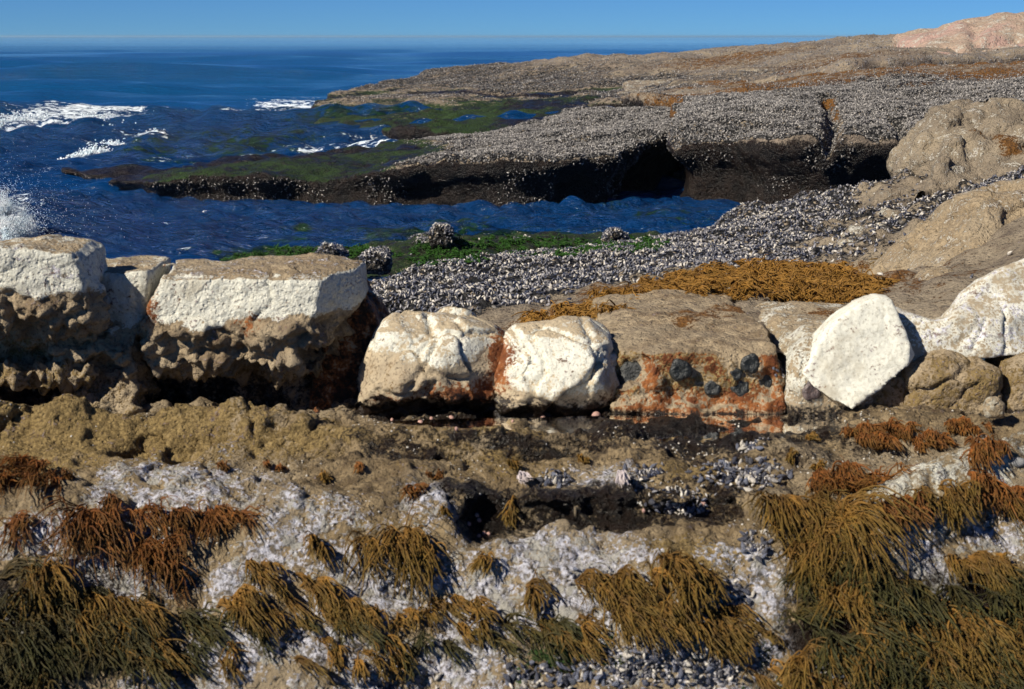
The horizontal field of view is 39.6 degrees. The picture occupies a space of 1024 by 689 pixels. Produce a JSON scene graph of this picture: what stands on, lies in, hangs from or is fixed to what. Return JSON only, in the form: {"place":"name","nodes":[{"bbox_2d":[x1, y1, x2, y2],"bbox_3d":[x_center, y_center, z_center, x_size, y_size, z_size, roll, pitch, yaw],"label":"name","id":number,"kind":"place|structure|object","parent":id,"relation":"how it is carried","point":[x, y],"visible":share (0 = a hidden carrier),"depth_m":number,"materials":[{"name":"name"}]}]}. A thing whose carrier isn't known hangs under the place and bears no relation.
{"place":"outdoors","nodes":[
{"label":"outdoors","id":0,"kind":"place"},
{"bbox_2d":[0,36,850,280],"bbox_3d":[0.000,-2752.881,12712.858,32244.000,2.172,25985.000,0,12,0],"label":"sea","id":1,"kind":"structure","parent":0,"point":[206,99],"depth_m":43.49,"materials":[{"name":"liquid"}]},
{"bbox_2d":[0,176,55,240],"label":"wave spray","id":2,"kind":"object","parent":1,"relation":"on","point":[8,218],"visible":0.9,"depth_m":21.49,"materials":[{"name":"liquid"}]},
{"bbox_2d":[0,119,130,245],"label":"spray droplets","id":3,"kind":"object","parent":1,"relation":"on","point":[44,212],"visible":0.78,"depth_m":21.54,"materials":[{"name":"liquid"}]},
{"bbox_2d":[0,105,135,127],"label":"wave foam","id":4,"kind":"object","parent":1,"relation":"on","point":[20,117],"visible":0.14,"depth_m":50.40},
{"bbox_2d":[57,128,164,159],"bbox_3d":[-11.442,-5.964,41.890,1.299,0.484,10.250,0,12,0],"label":"wave foam","id":5,"kind":"object","parent":1,"relation":"on","point":[85,152],"visible":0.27,"depth_m":38.89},
{"bbox_2d":[61,107,683,206],"bbox_3d":[-0.943,-4.226,31.828,15.241,1.984,11.545,-8,15,-33],"label":"reef tongue","id":6,"kind":"object","parent":1,"relation":"in","point":[340,174],"visible":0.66,"depth_m":27.39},
{"bbox_2d":[314,95,600,139],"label":"weedy ledge","id":7,"kind":"object","parent":1,"relation":"in","point":[444,123],"visible":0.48,"depth_m":44.09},
{"bbox_2d":[220,166,1023,355],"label":"mussel reef","id":8,"kind":"object","parent":1,"relation":"in","point":[934,297],"visible":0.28,"depth_m":12.46,"materials":[{"name":"stone"}]},
{"bbox_2d":[215,243,394,260],"bbox_3d":[-3.042,-1.279,20.128,2.310,0.346,1.752,8,14,32],"label":"green algae","id":9,"kind":"object","parent":8,"relation":"on","point":[359,249],"visible":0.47,"depth_m":20.31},
{"bbox_2d":[319,244,347,257],"bbox_3d":[-2.362,-1.116,18.597,0.438,0.446,0.576,0,12,0],"label":"mussel capped rock","id":10,"kind":"object","parent":8,"relation":"on","point":[335,252],"visible":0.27,"depth_m":18.35,"materials":[{"name":"stone"}]},
{"bbox_2d":[361,248,390,274],"bbox_3d":[-1.665,-1.016,17.405,0.397,0.301,0.593,0,12,0],"label":"mussel capped rock","id":11,"kind":"object","parent":8,"relation":"on","point":[378,267],"visible":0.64,"depth_m":17.14,"materials":[{"name":"stone"}]},
{"bbox_2d":[428,225,453,248],"bbox_3d":[-1.013,-1.544,20.367,0.358,0.402,0.509,0,12,0],"label":"mussel capped rock","id":12,"kind":"object","parent":8,"relation":"on","point":[435,239],"visible":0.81,"depth_m":20.15,"materials":[{"name":"stone"}]},
{"bbox_2d":[392,233,669,265],"bbox_3d":[0.189,-1.286,18.122,3.737,1.029,7.653,0,12,0],"label":"green algae","id":13,"kind":"object","parent":8,"relation":"on","point":[456,254],"visible":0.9,"depth_m":20.12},
{"bbox_2d":[74,33,1023,688],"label":"mussel bed","id":14,"kind":"object","parent":8,"relation":"on","point":[864,103],"visible":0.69,"depth_m":26.09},
{"bbox_2d":[602,229,627,242],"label":"mussel capped rock","id":15,"kind":"object","parent":8,"relation":"on","point":[615,236],"visible":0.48,"depth_m":19.77,"materials":[{"name":"stone"}]},
{"bbox_2d":[511,254,901,322],"bbox_3d":[1.300,-0.447,9.815,2.621,0.447,3.450,0,12,0],"label":"seaweed mat","id":16,"kind":"object","parent":8,"relation":"on","point":[786,281],"visible":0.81,"depth_m":9.10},
{"bbox_2d":[754,301,845,358],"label":"sandstone slab","id":17,"kind":"structure","parent":8,"relation":"on","point":[781,320],"depth_m":8.08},
{"bbox_2d":[840,225,865,237],"bbox_3d":[3.287,-0.981,13.495,0.318,0.282,0.403,0,12,0],"label":"rock lump","id":18,"kind":"object","parent":8,"relation":"on","point":[855,229],"visible":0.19,"depth_m":13.48,"materials":[{"name":"stone"}]},
{"bbox_2d":[859,184,913,208],"bbox_3d":[4.394,-1.650,16.903,0.837,0.532,1.061,0,12,0],"label":"sandstone boulder","id":19,"kind":"object","parent":8,"relation":"on","point":[886,194],"visible":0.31,"depth_m":16.45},
{"bbox_2d":[876,208,901,217],"bbox_3d":[4.002,-1.308,15.037,0.333,0.280,0.374,0,12,0],"label":"rock lump","id":20,"kind":"object","parent":8,"relation":"on","point":[887,212],"visible":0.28,"depth_m":14.90,"materials":[{"name":"stone"}]},
{"bbox_2d":[913,266,954,279],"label":"sandstone ridge","id":21,"kind":"structure","parent":8,"relation":"on","point":[928,273],"depth_m":9.07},
{"bbox_2d":[867,178,1023,274],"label":"sandstone ridge","id":22,"kind":"structure","parent":8,"relation":"on","point":[956,224],"depth_m":10.11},
{"bbox_2d":[886,97,1023,200],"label":"sandstone boulder","id":23,"kind":"object","parent":8,"relation":"on","point":[949,146],"visible":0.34,"depth_m":17.21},
{"bbox_2d":[310,34,1023,124],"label":"reef dome","id":24,"kind":"structure","parent":1,"relation":"in","point":[1016,53],"depth_m":55.81,"materials":[{"name":"stone"}]},
{"bbox_2d":[892,12,1023,54],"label":"pink outcrop","id":25,"kind":"object","parent":24,"relation":"on","point":[999,30],"visible":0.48,"depth_m":49.26,"materials":[{"name":"stone"}]},
{"bbox_2d":[617,61,1023,204],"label":"reef terrace","id":26,"kind":"structure","parent":1,"relation":"in","point":[744,170],"depth_m":27.32,"materials":[{"name":"stone"}]},
{"bbox_2d":[0,393,1023,688],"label":"ground","id":27,"kind":"structure","parent":0,"point":[592,515],"depth_m":5.91,"materials":[{"name":"stone"}]},
{"bbox_2d":[0,510,40,561],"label":"rockweed clump","id":28,"kind":"object","parent":27,"relation":"on","point":[15,522],"visible":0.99,"depth_m":5.68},
{"bbox_2d":[0,452,69,507],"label":"rockweed clump","id":29,"kind":"object","parent":27,"relation":"on","point":[24,465],"visible":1,"depth_m":6.04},
{"bbox_2d":[2,550,87,628],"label":"rockweed clump","id":30,"kind":"object","parent":27,"relation":"on","point":[61,575],"visible":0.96,"depth_m":5.50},
{"bbox_2d":[9,630,93,683],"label":"rockweed clump","id":31,"kind":"object","parent":27,"relation":"on","point":[37,653],"visible":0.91,"depth_m":5.29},
{"bbox_2d":[0,234,113,405],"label":"sandstone block","id":32,"kind":"structure","parent":27,"relation":"on","point":[52,290],"depth_m":7.20,"materials":[{"name":"stone"}]},
{"bbox_2d":[58,469,75,479],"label":"rockweed clump","id":33,"kind":"object","parent":27,"relation":"on","point":[68,475],"visible":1,"depth_m":6.05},
{"bbox_2d":[22,496,140,590],"bbox_3d":[-1.689,0.783,5.660,0.440,0.294,0.431,-9,15,-35],"label":"rockweed clump","id":34,"kind":"object","parent":27,"relation":"on","point":[96,518],"visible":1,"depth_m":5.68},
{"bbox_2d":[0,554,177,688],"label":"seaweed mat","id":35,"kind":"object","parent":27,"relation":"on","point":[41,623],"visible":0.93,"depth_m":5.37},
{"bbox_2d":[93,492,122,512],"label":"rockweed clump","id":36,"kind":"object","parent":27,"relation":"on","point":[111,499],"visible":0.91,"depth_m":5.87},
{"bbox_2d":[48,255,170,414],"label":"sandstone block","id":37,"kind":"structure","parent":27,"relation":"on","point":[124,382],"depth_m":7.41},
{"bbox_2d":[70,587,178,656],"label":"rockweed clump","id":38,"kind":"object","parent":27,"relation":"on","point":[129,604],"visible":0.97,"depth_m":5.44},
{"bbox_2d":[115,495,191,549],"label":"rockweed clump","id":39,"kind":"object","parent":27,"relation":"on","point":[150,508],"visible":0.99,"depth_m":5.81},
{"bbox_2d":[120,528,202,610],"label":"rockweed clump","id":40,"kind":"object","parent":27,"relation":"on","point":[164,556],"visible":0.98,"depth_m":5.62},
{"bbox_2d":[177,601,226,647],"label":"rockweed clump","id":41,"kind":"object","parent":27,"relation":"on","point":[190,619],"visible":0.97,"depth_m":5.47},
{"bbox_2d":[159,499,266,551],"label":"rockweed clump","id":42,"kind":"object","parent":27,"relation":"on","point":[218,515],"visible":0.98,"depth_m":5.81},
{"bbox_2d":[215,460,229,472],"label":"rockweed clump","id":43,"kind":"object","parent":27,"relation":"on","point":[223,466],"visible":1,"depth_m":6.26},
{"bbox_2d":[146,362,310,411],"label":"sandstone block","id":44,"kind":"structure","parent":27,"relation":"on","point":[295,395],"depth_m":7.76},
{"bbox_2d":[115,253,368,390],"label":"sandstone block","id":45,"kind":"structure","parent":44,"relation":"on","point":[276,321],"depth_m":7.33,"materials":[{"name":"stone"}]},
{"bbox_2d":[216,583,299,644],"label":"rockweed clump","id":46,"kind":"object","parent":27,"relation":"on","point":[244,592],"visible":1,"depth_m":5.44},
{"bbox_2d":[237,557,288,585],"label":"rockweed clump","id":47,"kind":"object","parent":27,"relation":"on","point":[252,566],"visible":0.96,"depth_m":5.59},
{"bbox_2d":[261,459,287,472],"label":"rockweed clump","id":48,"kind":"object","parent":27,"relation":"on","point":[267,464],"visible":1,"depth_m":6.34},
{"bbox_2d":[256,569,363,636],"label":"rockweed clump","id":49,"kind":"object","parent":27,"relation":"on","point":[321,589],"visible":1,"depth_m":5.51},
{"bbox_2d":[302,531,338,574],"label":"rockweed clump","id":50,"kind":"object","parent":27,"relation":"on","point":[317,545],"visible":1,"depth_m":5.64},
{"bbox_2d":[316,469,332,483],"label":"rockweed clump","id":51,"kind":"object","parent":27,"relation":"on","point":[324,475],"visible":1,"depth_m":6.16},
{"bbox_2d":[107,609,570,688],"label":"seaweed mat","id":52,"kind":"object","parent":27,"relation":"on","point":[543,634],"visible":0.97,"depth_m":5.38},
{"bbox_2d":[309,279,389,412],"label":"sandstone block","id":53,"kind":"structure","parent":27,"relation":"on","point":[335,380],"depth_m":7.65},
{"bbox_2d":[319,587,391,639],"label":"rockweed clump","id":54,"kind":"object","parent":27,"relation":"on","point":[371,614],"visible":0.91,"depth_m":5.45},
{"bbox_2d":[352,461,364,474],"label":"rockweed clump","id":55,"kind":"object","parent":27,"relation":"on","point":[358,466],"visible":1,"depth_m":6.19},
{"bbox_2d":[341,503,451,620],"bbox_3d":[-0.454,0.854,5.608,0.437,0.343,0.448,0,12,0],"label":"rockweed clump","id":56,"kind":"object","parent":27,"relation":"on","point":[414,556],"visible":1,"depth_m":5.61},
{"bbox_2d":[398,482,429,503],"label":"rockweed clump","id":57,"kind":"object","parent":27,"relation":"on","point":[406,489],"visible":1,"depth_m":5.94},
{"bbox_2d":[398,631,439,683],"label":"rockweed clump","id":58,"kind":"object","parent":27,"relation":"on","point":[417,646],"visible":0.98,"depth_m":5.39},
{"bbox_2d":[355,306,504,419],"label":"sandstone block","id":59,"kind":"structure","parent":27,"relation":"on","point":[417,362],"depth_m":7.33,"materials":[{"name":"stone"}]},
{"bbox_2d":[425,468,443,479],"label":"rockweed clump","id":60,"kind":"object","parent":27,"relation":"on","point":[439,475],"visible":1,"depth_m":6.09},
{"bbox_2d":[437,504,452,517],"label":"rockweed clump","id":61,"kind":"object","parent":27,"relation":"on","point":[444,510],"visible":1,"depth_m":5.80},
{"bbox_2d":[121,593,831,688],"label":"seaweed mat","id":62,"kind":"object","parent":27,"relation":"on","point":[587,642],"visible":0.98,"depth_m":5.35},
{"bbox_2d":[456,595,502,650],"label":"rockweed clump","id":63,"kind":"object","parent":27,"relation":"on","point":[484,610],"visible":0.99,"depth_m":5.46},
{"bbox_2d":[467,551,496,578],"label":"rockweed clump","id":64,"kind":"object","parent":27,"relation":"on","point":[481,559],"visible":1,"depth_m":5.62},
{"bbox_2d":[498,495,520,528],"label":"rockweed clump","id":65,"kind":"object","parent":27,"relation":"on","point":[508,515],"visible":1,"depth_m":6.00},
{"bbox_2d":[0,400,1023,686],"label":"barnacles","id":66,"kind":"object","parent":27,"relation":"on","point":[580,544],"visible":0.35,"depth_m":6.06},
{"bbox_2d":[505,457,522,470],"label":"rockweed clump","id":67,"kind":"object","parent":27,"relation":"on","point":[514,464],"visible":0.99,"depth_m":6.33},
{"bbox_2d":[517,470,532,487],"bbox_3d":[0.050,0.581,6.172,0.058,0.061,0.183,-3,13,-14],"label":"surfgrass tassel","id":68,"kind":"object","parent":27,"relation":"on","point":[522,476],"visible":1,"depth_m":6.16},
{"bbox_2d":[518,567,561,624],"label":"rockweed clump","id":69,"kind":"object","parent":27,"relation":"on","point":[532,597],"visible":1,"depth_m":5.49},
{"bbox_2d":[493,316,619,417],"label":"sandstone block","id":70,"kind":"structure","parent":27,"relation":"on","point":[561,366],"depth_m":7.28,"materials":[{"name":"stone"}]},
{"bbox_2d":[536,613,585,651],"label":"rockweed clump","id":71,"kind":"object","parent":27,"relation":"on","point":[564,622],"visible":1,"depth_m":5.39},
{"bbox_2d":[576,453,591,464],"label":"rockweed clump","id":72,"kind":"object","parent":27,"relation":"on","point":[583,459],"visible":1,"depth_m":6.41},
{"bbox_2d":[615,469,629,486],"bbox_3d":[0.474,0.572,6.067,0.048,0.084,0.135,-2,12,-8],"label":"barnacle","id":73,"kind":"object","parent":27,"relation":"on","point":[622,477],"visible":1,"depth_m":6.05},
{"bbox_2d":[574,564,677,656],"bbox_3d":[0.388,1.001,5.419,0.460,0.264,0.301,11,16,41],"label":"rockweed clump","id":74,"kind":"object","parent":27,"relation":"on","point":[623,579],"visible":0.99,"depth_m":5.43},
{"bbox_2d":[607,588,688,658],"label":"rockweed clump","id":75,"kind":"object","parent":27,"relation":"on","point":[664,627],"visible":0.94,"depth_m":5.34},
{"bbox_2d":[590,289,786,415],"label":"sandstone block","id":76,"kind":"structure","parent":27,"relation":"on","point":[716,339],"depth_m":7.30,"materials":[{"name":"stone"}]},
{"bbox_2d":[619,361,641,384],"bbox_3d":[0.645,0.168,7.364,0.188,0.185,0.034,2,-8,9],"label":"sea anemone","id":77,"kind":"object","parent":76,"relation":"attached to","point":[629,370],"visible":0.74,"depth_m":7.36},
{"bbox_2d":[669,358,691,381],"bbox_3d":[0.857,0.132,7.222,0.118,0.121,0.021,1,13,6],"label":"sea anemone","id":78,"kind":"object","parent":76,"relation":"attached to","point":[680,369],"visible":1,"depth_m":7.22},
{"bbox_2d":[704,380,720,395],"bbox_3d":[1.025,0.219,7.269,0.087,0.089,0.016,1,4,6],"label":"sea anemone","id":79,"kind":"object","parent":76,"relation":"attached to","point":[711,388],"visible":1,"depth_m":7.26},
{"bbox_2d":[730,368,742,380],"bbox_3d":[1.143,0.152,7.246,0.069,0.065,0.013,-1,4,-3],"label":"sea anemone","id":80,"kind":"object","parent":76,"relation":"attached to","point":[736,373],"visible":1,"depth_m":7.24},
{"bbox_2d":[730,380,748,396],"bbox_3d":[1.167,0.218,7.270,0.103,0.103,0.018,-1,-6,-3],"label":"sea anemone","id":81,"kind":"object","parent":76,"relation":"attached to","point":[741,388],"visible":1,"depth_m":7.26},
{"bbox_2d":[740,353,759,373],"bbox_3d":[1.211,0.097,7.219,0.103,0.106,0.018,1,9,2],"label":"sea anemone","id":82,"kind":"object","parent":76,"relation":"attached to","point":[749,363],"visible":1,"depth_m":7.21},
{"bbox_2d":[759,375,771,387],"bbox_3d":[1.299,0.192,7.279,0.105,0.102,0.019,-3,-2,-14],"label":"sea anemone","id":83,"kind":"object","parent":76,"relation":"attached to","point":[766,381],"visible":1,"depth_m":7.28},
{"bbox_2d":[643,546,735,638],"bbox_3d":[0.681,0.928,5.448,0.357,0.298,0.370,0,12,0],"label":"rockweed clump","id":84,"kind":"object","parent":27,"relation":"on","point":[691,575],"visible":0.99,"depth_m":5.43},
{"bbox_2d":[674,603,758,665],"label":"rockweed clump","id":85,"kind":"object","parent":27,"relation":"on","point":[720,631],"visible":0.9,"depth_m":5.34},
{"bbox_2d":[785,447,798,464],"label":"rockweed clump","id":86,"kind":"object","parent":27,"relation":"on","point":[790,455],"visible":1,"depth_m":6.33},
{"bbox_2d":[742,486,874,554],"bbox_3d":[1.212,0.714,5.758,0.457,0.202,0.450,-8,15,-33],"label":"rockweed clump","id":87,"kind":"object","parent":27,"relation":"on","point":[796,511],"visible":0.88,"depth_m":5.80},
{"bbox_2d":[805,431,821,441],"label":"rockweed clump","id":88,"kind":"object","parent":27,"relation":"on","point":[812,435],"visible":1,"depth_m":6.71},
{"bbox_2d":[768,517,865,607],"bbox_3d":[1.194,0.840,5.564,0.367,0.313,0.368,4,13,16],"label":"rockweed clump","id":89,"kind":"object","parent":27,"relation":"on","point":[797,556],"visible":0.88,"depth_m":5.55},
{"bbox_2d":[808,458,827,470],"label":"rockweed clump","id":90,"kind":"object","parent":27,"relation":"on","point":[814,466],"visible":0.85,"depth_m":6.24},
{"bbox_2d":[778,324,872,415],"bbox_3d":[1.624,0.184,7.441,0.487,0.526,0.547,0,12,0],"label":"sandstone boulder","id":91,"kind":"object","parent":27,"relation":"on","point":[794,362],"visible":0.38,"depth_m":7.21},
{"bbox_2d":[802,381,820,400],"bbox_3d":[1.512,0.231,7.172,0.100,0.104,0.018,-1,6,-5],"label":"sea anemone","id":92,"kind":"object","parent":91,"relation":"attached to","point":[810,391],"visible":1,"depth_m":7.17},
{"bbox_2d":[802,294,913,408],"bbox_3d":[1.756,0.029,7.273,0.586,0.553,0.402,0,12,0],"label":"leaning slab","id":93,"kind":"object","parent":27,"relation":"on","point":[861,351],"depth_m":7.17,"materials":[{"name":"stone"}]},
{"bbox_2d":[808,628,907,688],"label":"rockweed clump","id":94,"kind":"object","parent":27,"relation":"on","point":[825,659],"visible":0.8,"depth_m":5.25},
{"bbox_2d":[793,485,929,595],"bbox_3d":[1.374,0.756,5.592,0.535,0.321,0.547,0,12,0],"label":"rockweed clump","id":95,"kind":"object","parent":27,"relation":"on","point":[864,514],"visible":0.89,"depth_m":5.57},
{"bbox_2d":[805,455,918,496],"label":"rockweed clump","id":96,"kind":"object","parent":27,"relation":"on","point":[842,476],"visible":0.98,"depth_m":6.04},
{"bbox_2d":[838,417,925,451],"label":"rockweed clump","id":97,"kind":"object","parent":27,"relation":"on","point":[875,436],"visible":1,"depth_m":6.69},
{"bbox_2d":[871,371,907,407],"bbox_3d":[1.905,0.279,7.445,0.345,0.375,0.484,0,12,0],"label":"sandstone boulder","id":98,"kind":"object","parent":27,"relation":"on","point":[893,391],"visible":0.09,"depth_m":7.25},
{"bbox_2d":[773,542,1023,688],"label":"seaweed mat","id":99,"kind":"object","parent":27,"relation":"on","point":[851,604],"visible":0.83,"depth_m":5.31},
{"bbox_2d":[775,525,1023,688],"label":"seaweed mat","id":100,"kind":"object","parent":27,"relation":"on","point":[910,682],"visible":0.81,"depth_m":5.34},
{"bbox_2d":[849,559,960,641],"bbox_3d":[1.479,0.986,5.406,0.398,0.278,0.302,0,12,0],"label":"rockweed clump","id":101,"kind":"object","parent":27,"relation":"on","point":[926,593],"visible":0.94,"depth_m":5.39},
{"bbox_2d":[877,491,936,531],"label":"rockweed clump","id":102,"kind":"object","parent":27,"relation":"on","point":[893,510],"visible":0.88,"depth_m":5.67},
{"bbox_2d":[912,427,960,453],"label":"rockweed clump","id":103,"kind":"object","parent":27,"relation":"on","point":[933,438],"visible":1,"depth_m":6.65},
{"bbox_2d":[904,478,984,534],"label":"rockweed clump","id":104,"kind":"object","parent":27,"relation":"on","point":[952,503],"visible":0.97,"depth_m":5.78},
{"bbox_2d":[901,349,1002,415],"bbox_3d":[2.226,0.227,7.382,0.538,0.418,0.501,0,12,0],"label":"sandstone boulder","id":105,"kind":"object","parent":27,"relation":"on","point":[943,378],"visible":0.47,"depth_m":7.17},
{"bbox_2d":[943,416,995,436],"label":"rockweed clump","id":106,"kind":"object","parent":27,"relation":"on","point":[963,422],"visible":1,"depth_m":6.87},
{"bbox_2d":[925,599,1022,686],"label":"rockweed clump","id":107,"kind":"object","parent":27,"relation":"on","point":[970,638],"visible":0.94,"depth_m":5.32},
{"bbox_2d":[968,471,998,498],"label":"rockweed clump","id":108,"kind":"object","parent":27,"relation":"on","point":[974,475],"visible":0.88,"depth_m":5.91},
{"bbox_2d":[944,550,1023,595],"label":"rockweed clump","id":109,"kind":"object","parent":27,"relation":"on","point":[989,566],"visible":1,"depth_m":5.56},
{"bbox_2d":[959,433,1014,474],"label":"rockweed clump","id":110,"kind":"object","parent":27,"relation":"on","point":[984,449],"visible":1,"depth_m":6.02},
{"bbox_2d":[964,468,1023,523],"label":"rockweed clump","id":111,"kind":"object","parent":27,"relation":"on","point":[996,488],"visible":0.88,"depth_m":5.89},
{"bbox_2d":[983,396,1004,418],"bbox_3d":[2.333,0.302,6.895,0.103,0.111,0.102,0,12,0],"label":"sandstone boulder","id":112,"kind":"object","parent":27,"relation":"on","point":[993,407],"visible":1,"depth_m":6.86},
{"bbox_2d":[985,352,1023,413],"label":"sandstone boulder","id":113,"kind":"object","parent":27,"relation":"on","point":[1011,367],"visible":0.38,"depth_m":7.24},
{"bbox_2d":[895,258,1023,362],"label":"sandstone block","id":114,"kind":"structure","parent":113,"relation":"on","point":[982,317],"depth_m":7.36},
{"bbox_2d":[986,569,1023,632],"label":"rockweed clump","id":115,"kind":"object","parent":27,"relation":"on","point":[1018,604],"visible":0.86,"depth_m":5.48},
{"bbox_2d":[1004,490,1023,535],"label":"rockweed clump","id":116,"kind":"object","parent":27,"relation":"on","point":[1016,511],"visible":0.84,"depth_m":5.85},
{"bbox_2d":[1010,457,1023,467],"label":"pebble","id":117,"kind":"object","parent":27,"relation":"on","point":[1017,462],"visible":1,"depth_m":6.05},
{"bbox_2d":[384,413,845,446],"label":"tide pool water","id":118,"kind":"structure","parent":0,"point":[773,423],"depth_m":7.07,"materials":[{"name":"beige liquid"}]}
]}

